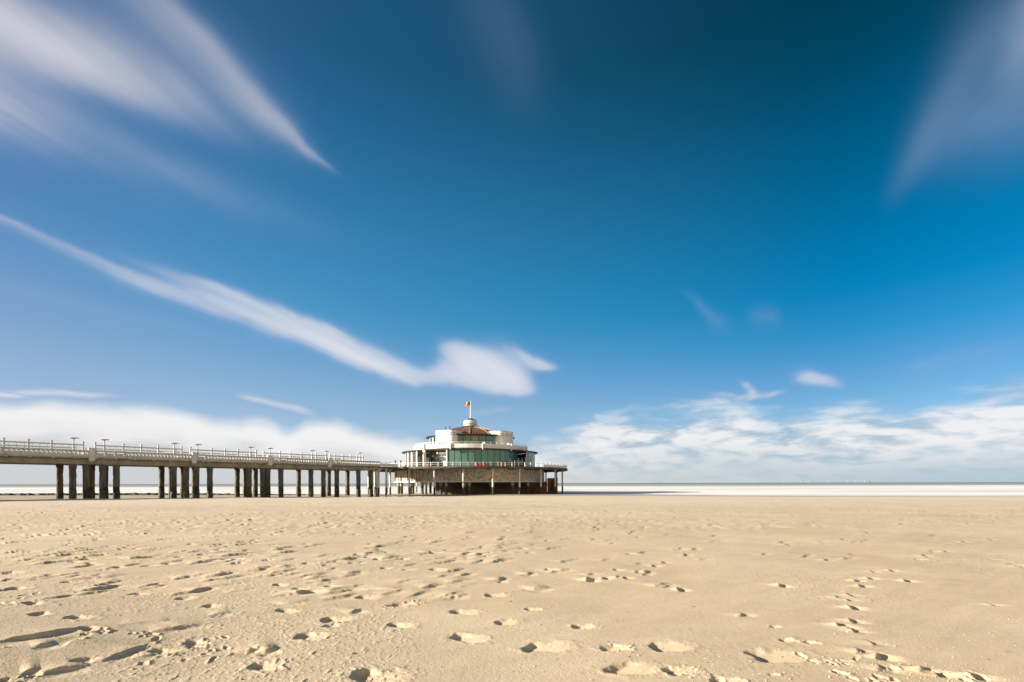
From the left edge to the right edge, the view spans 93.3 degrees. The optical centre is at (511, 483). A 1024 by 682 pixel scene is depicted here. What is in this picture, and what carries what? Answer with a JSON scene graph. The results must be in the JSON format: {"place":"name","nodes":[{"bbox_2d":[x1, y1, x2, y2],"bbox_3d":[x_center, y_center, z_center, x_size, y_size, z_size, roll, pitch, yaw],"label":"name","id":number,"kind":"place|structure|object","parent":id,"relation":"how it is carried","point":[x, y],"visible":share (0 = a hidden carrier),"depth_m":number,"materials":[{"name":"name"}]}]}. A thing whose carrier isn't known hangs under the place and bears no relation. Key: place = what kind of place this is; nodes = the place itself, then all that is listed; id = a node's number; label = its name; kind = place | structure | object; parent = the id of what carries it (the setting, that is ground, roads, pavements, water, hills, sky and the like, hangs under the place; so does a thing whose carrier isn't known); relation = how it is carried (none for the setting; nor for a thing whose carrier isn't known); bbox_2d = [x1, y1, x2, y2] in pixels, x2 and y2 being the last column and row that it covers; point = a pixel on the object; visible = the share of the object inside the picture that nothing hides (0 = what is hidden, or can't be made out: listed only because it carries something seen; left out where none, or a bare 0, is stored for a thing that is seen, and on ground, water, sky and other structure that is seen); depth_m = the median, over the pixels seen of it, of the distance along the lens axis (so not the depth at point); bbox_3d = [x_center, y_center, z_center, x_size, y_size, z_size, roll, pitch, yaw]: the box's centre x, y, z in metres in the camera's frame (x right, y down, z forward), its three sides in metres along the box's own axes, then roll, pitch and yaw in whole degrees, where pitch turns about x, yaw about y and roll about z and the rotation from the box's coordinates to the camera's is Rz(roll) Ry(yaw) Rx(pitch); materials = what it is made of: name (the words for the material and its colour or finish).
{"place":"outdoors","nodes":[
{"label":"outdoors","id":0,"kind":"place"},
{"bbox_2d":[0,545,1016,680],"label":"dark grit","id":1,"kind":"object","parent":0,"point":[524,633],"visible":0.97,"depth_m":4.38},
{"bbox_2d":[2,566,1015,679],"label":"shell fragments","id":2,"kind":"object","parent":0,"point":[493,652],"visible":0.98,"depth_m":4.46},
{"bbox_2d":[1,566,1020,681],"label":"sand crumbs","id":3,"kind":"object","parent":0,"point":[4,646],"visible":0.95,"depth_m":4.23,"materials":[{"name":"beige sand"}]},
{"bbox_2d":[0,493,1023,681],"bbox_3d":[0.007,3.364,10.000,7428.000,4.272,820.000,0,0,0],"label":"beach","id":4,"kind":"structure","parent":0,"point":[343,558],"depth_m":6.87,"materials":[{"name":"beige sand"}]},
{"bbox_2d":[0,437,382,498],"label":"pier","id":5,"kind":"structure","parent":4,"relation":"on","point":[92,458],"depth_m":86.29,"materials":[{"name":"concrete"}]},
{"bbox_2d":[68,437,79,449],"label":"pier lamp","id":6,"kind":"object","parent":5,"relation":"on","point":[73,438],"visible":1,"depth_m":73.72,"materials":[{"name":"metal"}]},
{"bbox_2d":[0,482,1023,496],"bbox_3d":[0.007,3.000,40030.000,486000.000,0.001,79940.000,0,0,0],"label":"sea","id":7,"kind":"structure","parent":0,"point":[903,489],"depth_m":248.09,"materials":[{"name":"liquid"}]},
{"bbox_2d":[0,492,305,494],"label":"breakwater","id":8,"kind":"object","parent":7,"relation":"in","point":[134,493],"visible":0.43,"depth_m":126.07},
{"bbox_2d":[368,418,567,495],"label":"pavilion","id":9,"kind":"structure","parent":7,"relation":"in","point":[454,469],"depth_m":131.17,"materials":[{"name":"stone"}]},
{"bbox_2d":[405,452,407,465],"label":"window","id":10,"kind":"structure","parent":9,"relation":"in","point":[406,454],"depth_m":137.14,"materials":[{"name":"white glass"}]},
{"bbox_2d":[408,452,411,465],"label":"window","id":11,"kind":"structure","parent":9,"relation":"in","point":[409,453],"depth_m":134.57,"materials":[{"name":"white glass"}]},
{"bbox_2d":[413,451,416,465],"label":"window","id":12,"kind":"structure","parent":9,"relation":"in","point":[415,452],"depth_m":131.74,"materials":[{"name":"white glass"}]},
{"bbox_2d":[463,435,470,439],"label":"window","id":13,"kind":"structure","parent":9,"relation":"in","point":[465,437],"depth_m":132.80,"materials":[{"name":"glass"}]},
{"bbox_2d":[465,401,470,417],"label":"flagpole","id":14,"kind":"object","parent":9,"relation":"on","point":[467,403],"visible":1,"depth_m":144.90,"materials":[{"name":"white metal"}]},
{"bbox_2d":[471,435,478,443],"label":"window","id":15,"kind":"structure","parent":9,"relation":"in","point":[473,437],"depth_m":133.00,"materials":[{"name":"glass"}]},
{"bbox_2d":[476,463,486,465],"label":"windbreak","id":16,"kind":"object","parent":9,"relation":"on","point":[480,464],"visible":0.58,"depth_m":117.77,"materials":[{"name":"red fabric"}]},
{"bbox_2d":[479,435,485,440],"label":"window","id":17,"kind":"structure","parent":9,"relation":"in","point":[481,437],"depth_m":133.55,"materials":[{"name":"glass"}]},
{"bbox_2d":[481,449,487,465],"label":"window","id":18,"kind":"structure","parent":9,"relation":"in","point":[481,449],"depth_m":129.95,"materials":[{"name":"glass"}]},
{"bbox_2d":[486,435,492,443],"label":"window","id":19,"kind":"structure","parent":9,"relation":"in","point":[489,439],"depth_m":134.47,"materials":[{"name":"glass"}]},
{"bbox_2d":[500,450,504,465],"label":"window","id":20,"kind":"structure","parent":9,"relation":"in","point":[502,452],"depth_m":132.35,"materials":[{"name":"glass"}]},
{"bbox_2d":[505,450,509,463],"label":"window","id":21,"kind":"structure","parent":9,"relation":"in","point":[507,452],"depth_m":133.52,"materials":[{"name":"glass"}]},
{"bbox_2d":[510,450,513,465],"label":"window","id":22,"kind":"structure","parent":9,"relation":"in","point":[511,452],"depth_m":135.06,"materials":[{"name":"glass"}]},
{"bbox_2d":[514,451,517,465],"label":"window","id":23,"kind":"structure","parent":9,"relation":"in","point":[515,452],"depth_m":136.25,"materials":[{"name":"glass"}]},
{"bbox_2d":[515,461,522,465],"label":"windbreak","id":24,"kind":"object","parent":9,"relation":"on","point":[520,463],"visible":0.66,"depth_m":121.32,"materials":[{"name":"fabric"}]},
{"bbox_2d":[526,452,529,465],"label":"window","id":25,"kind":"structure","parent":9,"relation":"in","point":[527,453],"depth_m":135.95,"materials":[{"name":"glass"}]},
{"bbox_2d":[0,0,1023,483],"label":"sky","id":26,"kind":"structure","parent":0,"point":[643,241],"materials":[{"name":"blue"}]}
]}

